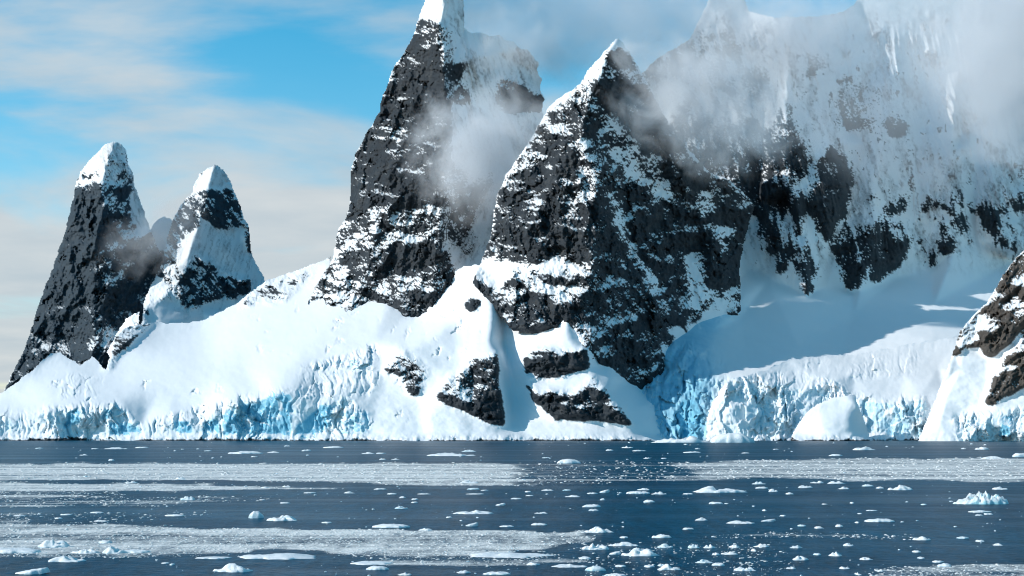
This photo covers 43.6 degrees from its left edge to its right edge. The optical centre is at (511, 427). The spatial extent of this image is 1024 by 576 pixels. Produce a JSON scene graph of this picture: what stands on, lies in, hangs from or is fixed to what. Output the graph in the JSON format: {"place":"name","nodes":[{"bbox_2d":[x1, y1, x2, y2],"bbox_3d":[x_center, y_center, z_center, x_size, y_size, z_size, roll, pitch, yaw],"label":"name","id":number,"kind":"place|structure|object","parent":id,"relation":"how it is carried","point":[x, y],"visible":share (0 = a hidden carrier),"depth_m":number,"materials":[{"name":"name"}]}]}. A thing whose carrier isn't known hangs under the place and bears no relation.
{"place":"outdoors","nodes":[
{"label":"outdoors","id":0,"kind":"place"},
{"bbox_2d":[4,142,161,390],"bbox_3d":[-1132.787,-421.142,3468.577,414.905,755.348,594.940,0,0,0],"label":"mountain","id":1,"kind":"structure","parent":0,"point":[107,265],"depth_m":3421.26,"materials":[{"name":"grey stone"}]},
{"bbox_2d":[150,217,171,260],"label":"mountain","id":2,"kind":"structure","parent":0,"point":[161,228],"depth_m":3720.93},
{"bbox_2d":[107,165,264,356],"bbox_3d":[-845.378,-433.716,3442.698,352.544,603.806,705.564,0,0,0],"label":"mountain","id":3,"kind":"structure","parent":0,"point":[209,267],"depth_m":3478.20,"materials":[{"name":"white snow"}]},
{"bbox_2d":[0,257,668,440],"bbox_3d":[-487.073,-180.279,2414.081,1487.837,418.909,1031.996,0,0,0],"label":"snow slope","id":4,"kind":"structure","parent":0,"point":[279,358],"depth_m":2080.18,"materials":[{"name":"white snow"}]},
{"bbox_2d":[308,0,544,316],"bbox_3d":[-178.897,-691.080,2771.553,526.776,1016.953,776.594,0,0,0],"label":"mountain","id":5,"kind":"structure","parent":0,"point":[449,134],"depth_m":2687.98,"materials":[{"name":"grey stone"}]},
{"bbox_2d":[0,0,856,392],"label":"sky","id":6,"kind":"structure","parent":0,"point":[282,96],"materials":[{"name":"blue"}]},
{"bbox_2d":[0,440,1023,575],"bbox_3d":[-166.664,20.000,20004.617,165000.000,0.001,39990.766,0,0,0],"label":"sea","id":7,"kind":"structure","parent":0,"point":[937,517],"depth_m":325.01,"materials":[{"name":"liquid"}]},
{"bbox_2d":[0,547,40,553],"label":"ice floe","id":8,"kind":"object","parent":7,"relation":"on","point":[9,550],"visible":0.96,"depth_m":204.23,"materials":[{"name":"white ice"}]},
{"bbox_2d":[15,567,49,574],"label":"ice floe","id":9,"kind":"object","parent":7,"relation":"on","point":[39,570],"visible":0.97,"depth_m":174.86,"materials":[{"name":"white ice"}]},
{"bbox_2d":[38,539,69,547],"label":"ice floe","id":10,"kind":"object","parent":7,"relation":"on","point":[51,544],"visible":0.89,"depth_m":214.02,"materials":[{"name":"white ice"}]},
{"bbox_2d":[48,556,85,561],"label":"ice floe","id":11,"kind":"object","parent":7,"relation":"on","point":[65,559],"visible":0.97,"depth_m":191.05,"materials":[{"name":"white ice"}]},
{"bbox_2d":[71,549,99,553],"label":"ice floe","id":12,"kind":"object","parent":7,"relation":"on","point":[85,551],"visible":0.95,"depth_m":203.98,"materials":[{"name":"white ice"}]},
{"bbox_2d":[98,540,111,542],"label":"ice floe","id":13,"kind":"object","parent":7,"relation":"on","point":[104,541],"visible":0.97,"depth_m":221.50,"materials":[{"name":"white ice"}]},
{"bbox_2d":[102,546,125,553],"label":"ice floe","id":14,"kind":"object","parent":7,"relation":"on","point":[111,550],"visible":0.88,"depth_m":203.76,"materials":[{"name":"white ice"}]},
{"bbox_2d":[106,447,126,448],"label":"ice floe","id":15,"kind":"object","parent":7,"relation":"on","point":[116,448],"visible":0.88,"depth_m":1204.33,"materials":[{"name":"white ice"}]},
{"bbox_2d":[124,549,150,552],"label":"ice floe","id":16,"kind":"object","parent":7,"relation":"on","point":[136,551],"visible":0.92,"depth_m":204.95,"materials":[{"name":"white ice"}]},
{"bbox_2d":[165,514,184,515],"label":"ice floe","id":17,"kind":"object","parent":7,"relation":"on","point":[175,515],"visible":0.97,"depth_m":289.69,"materials":[{"name":"white ice"}]},
{"bbox_2d":[180,496,194,499],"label":"ice floe","id":18,"kind":"object","parent":7,"relation":"on","point":[188,498],"visible":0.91,"depth_m":353.58,"materials":[{"name":"white ice"}]},
{"bbox_2d":[195,556,230,558],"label":"ice floe","id":19,"kind":"object","parent":7,"relation":"on","point":[215,557],"visible":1,"depth_m":195.88,"materials":[{"name":"white ice"}]},
{"bbox_2d":[213,563,252,571],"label":"ice floe","id":20,"kind":"object","parent":7,"relation":"on","point":[231,567],"visible":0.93,"depth_m":177.71,"materials":[{"name":"white ice"}]},
{"bbox_2d":[228,451,262,453],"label":"ice floe","id":21,"kind":"object","parent":7,"relation":"on","point":[247,452],"visible":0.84,"depth_m":982.50,"materials":[{"name":"white ice"}]},
{"bbox_2d":[248,511,263,517],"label":"ice floe","id":22,"kind":"object","parent":7,"relation":"on","point":[255,514],"visible":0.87,"depth_m":282.71,"materials":[{"name":"white ice"}]},
{"bbox_2d":[238,553,315,559],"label":"ice floe","id":23,"kind":"object","parent":7,"relation":"on","point":[287,556],"visible":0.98,"depth_m":195.93,"materials":[{"name":"white ice"}]},
{"bbox_2d":[266,515,296,520],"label":"ice floe","id":24,"kind":"object","parent":7,"relation":"on","point":[285,518],"visible":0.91,"depth_m":275.32,"materials":[{"name":"white ice"}]},
{"bbox_2d":[323,446,343,447],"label":"ice floe","id":25,"kind":"object","parent":7,"relation":"on","point":[333,447],"visible":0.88,"depth_m":1264.92,"materials":[{"name":"white ice"}]},
{"bbox_2d":[350,561,391,564],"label":"ice floe","id":26,"kind":"object","parent":7,"relation":"on","point":[372,563],"visible":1,"depth_m":187.64,"materials":[{"name":"white ice"}]},
{"bbox_2d":[366,566,388,569],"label":"ice floe","id":27,"kind":"object","parent":7,"relation":"on","point":[377,568],"visible":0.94,"depth_m":180.11,"materials":[{"name":"white ice"}]},
{"bbox_2d":[372,524,409,527],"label":"ice floe","id":28,"kind":"object","parent":7,"relation":"on","point":[390,526],"visible":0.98,"depth_m":256.16,"materials":[{"name":"white ice"}]},
{"bbox_2d":[427,453,474,455],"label":"ice floe","id":29,"kind":"object","parent":7,"relation":"on","point":[445,454],"visible":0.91,"depth_m":909.29,"materials":[{"name":"white ice"}]},
{"bbox_2d":[460,480,477,482],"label":"ice floe","id":30,"kind":"object","parent":7,"relation":"on","point":[467,481],"visible":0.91,"depth_m":463.02,"materials":[{"name":"white ice"}]},
{"bbox_2d":[466,522,477,525],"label":"ice floe","id":31,"kind":"object","parent":7,"relation":"on","point":[474,524],"visible":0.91,"depth_m":259.67,"materials":[{"name":"white ice"}]},
{"bbox_2d":[453,510,492,513],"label":"ice floe","id":32,"kind":"object","parent":7,"relation":"on","point":[476,512],"visible":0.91,"depth_m":297.71,"materials":[{"name":"white ice"}]},
{"bbox_2d":[483,571,509,574],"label":"ice floe","id":33,"kind":"object","parent":7,"relation":"on","point":[496,573],"visible":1,"depth_m":174.31,"materials":[{"name":"white ice"}]},
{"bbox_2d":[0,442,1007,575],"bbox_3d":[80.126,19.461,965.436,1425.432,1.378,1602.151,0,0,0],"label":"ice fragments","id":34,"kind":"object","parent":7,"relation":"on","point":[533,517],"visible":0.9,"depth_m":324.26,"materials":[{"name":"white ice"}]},
{"bbox_2d":[470,552,551,557],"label":"ice floe","id":35,"kind":"object","parent":7,"relation":"on","point":[505,555],"visible":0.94,"depth_m":198.76,"materials":[{"name":"white ice"}]},
{"bbox_2d":[0,457,1023,575],"bbox_3d":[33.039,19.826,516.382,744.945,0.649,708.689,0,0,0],"label":"brash ice","id":36,"kind":"structure","parent":7,"relation":"on","point":[357,535],"depth_m":253.92,"materials":[{"name":"white ice"}]},
{"bbox_2d":[557,459,579,462],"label":"ice floe","id":37,"kind":"object","parent":7,"relation":"on","point":[568,461],"visible":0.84,"depth_m":717.69,"materials":[{"name":"white ice"}]},
{"bbox_2d":[551,564,586,567],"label":"ice floe","id":38,"kind":"object","parent":7,"relation":"on","point":[565,565],"visible":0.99,"depth_m":184.09,"materials":[{"name":"white ice"}]},
{"bbox_2d":[582,504,600,506],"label":"ice floe","id":39,"kind":"object","parent":7,"relation":"on","point":[592,505],"visible":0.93,"depth_m":322.52,"materials":[{"name":"white ice"}]},
{"bbox_2d":[582,543,608,549],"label":"ice floe","id":40,"kind":"object","parent":7,"relation":"on","point":[597,547],"visible":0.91,"depth_m":210.15,"materials":[{"name":"white ice"}]},
{"bbox_2d":[585,566,605,570],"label":"ice floe","id":41,"kind":"object","parent":7,"relation":"on","point":[595,568],"visible":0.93,"depth_m":178.73,"materials":[{"name":"white ice"}]},
{"bbox_2d":[585,527,611,532],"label":"ice floe","id":42,"kind":"object","parent":7,"relation":"on","point":[596,530],"visible":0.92,"depth_m":244.39,"materials":[{"name":"white ice"}]},
{"bbox_2d":[604,573,625,575],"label":"ice floe","id":43,"kind":"object","parent":7,"relation":"on","point":[614,574],"visible":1,"depth_m":172.38,"materials":[{"name":"white ice"}]},
{"bbox_2d":[610,551,620,554],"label":"ice floe","id":44,"kind":"object","parent":7,"relation":"on","point":[616,553],"visible":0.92,"depth_m":201.92,"materials":[{"name":"white ice"}]},
{"bbox_2d":[609,542,637,545],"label":"ice floe","id":45,"kind":"object","parent":7,"relation":"on","point":[624,544],"visible":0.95,"depth_m":216.76,"materials":[{"name":"white ice"}]},
{"bbox_2d":[626,491,649,493],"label":"ice floe","id":46,"kind":"object","parent":7,"relation":"on","point":[637,492],"visible":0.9,"depth_m":387.86,"materials":[{"name":"white ice"}]},
{"bbox_2d":[621,548,657,555],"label":"ice floe","id":47,"kind":"object","parent":7,"relation":"on","point":[640,552],"visible":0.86,"depth_m":200.06,"materials":[{"name":"white ice"}]},
{"bbox_2d":[652,534,670,537],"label":"ice floe","id":48,"kind":"object","parent":7,"relation":"on","point":[662,536],"visible":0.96,"depth_m":232.20,"materials":[{"name":"white ice"}]},
{"bbox_2d":[658,544,672,547],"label":"ice floe","id":49,"kind":"object","parent":7,"relation":"on","point":[664,546],"visible":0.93,"depth_m":213.68,"materials":[{"name":"white ice"}]},
{"bbox_2d":[658,564,679,569],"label":"ice floe","id":50,"kind":"object","parent":7,"relation":"on","point":[666,567],"visible":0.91,"depth_m":180.19,"materials":[{"name":"white ice"}]},
{"bbox_2d":[651,436,710,442],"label":"ice floe","id":51,"kind":"object","parent":7,"relation":"on","point":[691,439],"visible":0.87,"depth_m":1719.56,"materials":[{"name":"white ice"}]},
{"bbox_2d":[688,544,698,547],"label":"ice floe","id":52,"kind":"object","parent":7,"relation":"on","point":[692,546],"visible":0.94,"depth_m":212.68,"materials":[{"name":"white ice"}]},
{"bbox_2d":[695,559,712,562],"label":"ice floe","id":53,"kind":"object","parent":7,"relation":"on","point":[703,561],"visible":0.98,"depth_m":189.50,"materials":[{"name":"white ice"}]},
{"bbox_2d":[712,563,724,565],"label":"ice floe","id":54,"kind":"object","parent":7,"relation":"on","point":[718,564],"visible":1,"depth_m":185.61,"materials":[{"name":"white ice"}]},
{"bbox_2d":[694,486,745,492],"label":"ice floe","id":55,"kind":"object","parent":7,"relation":"on","point":[709,489],"visible":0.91,"depth_m":395.16,"materials":[{"name":"white ice"}]},
{"bbox_2d":[721,551,737,554],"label":"ice floe","id":56,"kind":"object","parent":7,"relation":"on","point":[729,553],"visible":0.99,"depth_m":201.94,"materials":[{"name":"white ice"}]},
{"bbox_2d":[710,433,754,442],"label":"ice floe","id":57,"kind":"object","parent":7,"relation":"on","point":[732,438],"visible":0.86,"depth_m":1719.09,"materials":[{"name":"white ice"}]},
{"bbox_2d":[728,520,753,523],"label":"ice floe","id":58,"kind":"object","parent":7,"relation":"on","point":[736,522],"visible":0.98,"depth_m":267.38,"materials":[{"name":"white ice"}]},
{"bbox_2d":[734,567,755,570],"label":"ice floe","id":59,"kind":"object","parent":7,"relation":"on","point":[743,569],"visible":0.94,"depth_m":179.08,"materials":[{"name":"white ice"}]},
{"bbox_2d":[753,543,768,546],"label":"ice floe","id":60,"kind":"object","parent":7,"relation":"on","point":[762,545],"visible":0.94,"depth_m":214.68,"materials":[{"name":"white ice"}]},
{"bbox_2d":[763,519,775,521],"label":"ice floe","id":61,"kind":"object","parent":7,"relation":"on","point":[770,520],"visible":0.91,"depth_m":272.91,"materials":[{"name":"white ice"}]},
{"bbox_2d":[793,556,808,559],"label":"ice floe","id":62,"kind":"object","parent":7,"relation":"on","point":[800,558],"visible":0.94,"depth_m":193.25,"materials":[{"name":"white ice"}]},
{"bbox_2d":[798,485,812,487],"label":"ice floe","id":63,"kind":"object","parent":7,"relation":"on","point":[802,486],"visible":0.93,"depth_m":425.41,"materials":[{"name":"white ice"}]},
{"bbox_2d":[829,552,841,555],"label":"ice floe","id":64,"kind":"object","parent":7,"relation":"on","point":[835,554],"visible":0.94,"depth_m":199.59,"materials":[{"name":"white ice"}]},
{"bbox_2d":[828,481,844,483],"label":"ice floe","id":65,"kind":"object","parent":7,"relation":"on","point":[833,482],"visible":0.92,"depth_m":457.64,"materials":[{"name":"white ice"}]},
{"bbox_2d":[853,446,873,449],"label":"ice floe","id":66,"kind":"object","parent":7,"relation":"on","point":[865,448],"visible":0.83,"depth_m":1145.14,"materials":[{"name":"white ice"}]},
{"bbox_2d":[865,518,894,521],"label":"ice floe","id":67,"kind":"object","parent":7,"relation":"on","point":[878,520],"visible":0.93,"depth_m":271.82,"materials":[{"name":"white ice"}]},
{"bbox_2d":[888,485,912,489],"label":"ice floe","id":68,"kind":"object","parent":7,"relation":"on","point":[900,487],"visible":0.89,"depth_m":411.28,"materials":[{"name":"white ice"}]},
{"bbox_2d":[912,536,930,539],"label":"ice floe","id":69,"kind":"object","parent":7,"relation":"on","point":[922,538],"visible":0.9,"depth_m":227.89,"materials":[{"name":"white ice"}]},
{"bbox_2d":[937,563,950,566],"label":"ice floe","id":70,"kind":"object","parent":7,"relation":"on","point":[944,565],"visible":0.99,"depth_m":184.18,"materials":[{"name":"white ice"}]},
{"bbox_2d":[968,510,990,512],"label":"ice floe","id":71,"kind":"object","parent":7,"relation":"on","point":[980,511],"visible":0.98,"depth_m":302.26,"materials":[{"name":"white ice"}]},
{"bbox_2d":[953,491,1008,503],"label":"iceberg","id":72,"kind":"object","parent":7,"relation":"on","point":[980,498],"visible":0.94,"depth_m":334.99,"materials":[{"name":"white ice"}]},
{"bbox_2d":[975,447,989,449],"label":"ice floe","id":73,"kind":"object","parent":7,"relation":"on","point":[982,448],"visible":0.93,"depth_m":1172.52,"materials":[{"name":"white ice"}]},
{"bbox_2d":[981,456,1004,458],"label":"ice floe","id":74,"kind":"object","parent":7,"relation":"on","point":[992,457],"visible":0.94,"depth_m":829.55,"materials":[{"name":"white ice"}]},
{"bbox_2d":[992,487,1006,489],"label":"ice floe","id":75,"kind":"object","parent":7,"relation":"on","point":[998,488],"visible":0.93,"depth_m":414.31,"materials":[{"name":"white ice"}]},
{"bbox_2d":[1012,453,1023,456],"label":"ice floe","id":76,"kind":"object","parent":7,"relation":"on","point":[1018,455],"visible":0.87,"depth_m":873.48,"materials":[{"name":"white ice"}]},
{"bbox_2d":[473,38,754,389],"bbox_3d":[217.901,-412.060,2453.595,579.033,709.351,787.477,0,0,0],"label":"mountain","id":77,"kind":"structure","parent":0,"point":[621,219],"depth_m":2376.52,"materials":[{"name":"grey stone"}]},
{"bbox_2d":[791,395,869,440],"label":"snow dome","id":78,"kind":"structure","parent":0,"point":[836,419],"depth_m":1954.29,"materials":[{"name":"white ice"}]},
{"bbox_2d":[706,336,957,440],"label":"glacier","id":79,"kind":"object","parent":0,"point":[894,391],"visible":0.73,"depth_m":2078.92,"materials":[{"name":"white ice"}]},
{"bbox_2d":[642,0,1023,439],"bbox_3d":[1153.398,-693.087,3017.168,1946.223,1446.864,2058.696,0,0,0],"label":"mountain","id":80,"kind":"structure","parent":0,"point":[866,157],"depth_m":2997.03,"materials":[{"name":"white snow"}]},
{"bbox_2d":[918,251,1023,440],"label":"mountain","id":81,"kind":"structure","parent":0,"point":[980,395],"depth_m":1968.40,"materials":[{"name":"white snow"}]}
]}

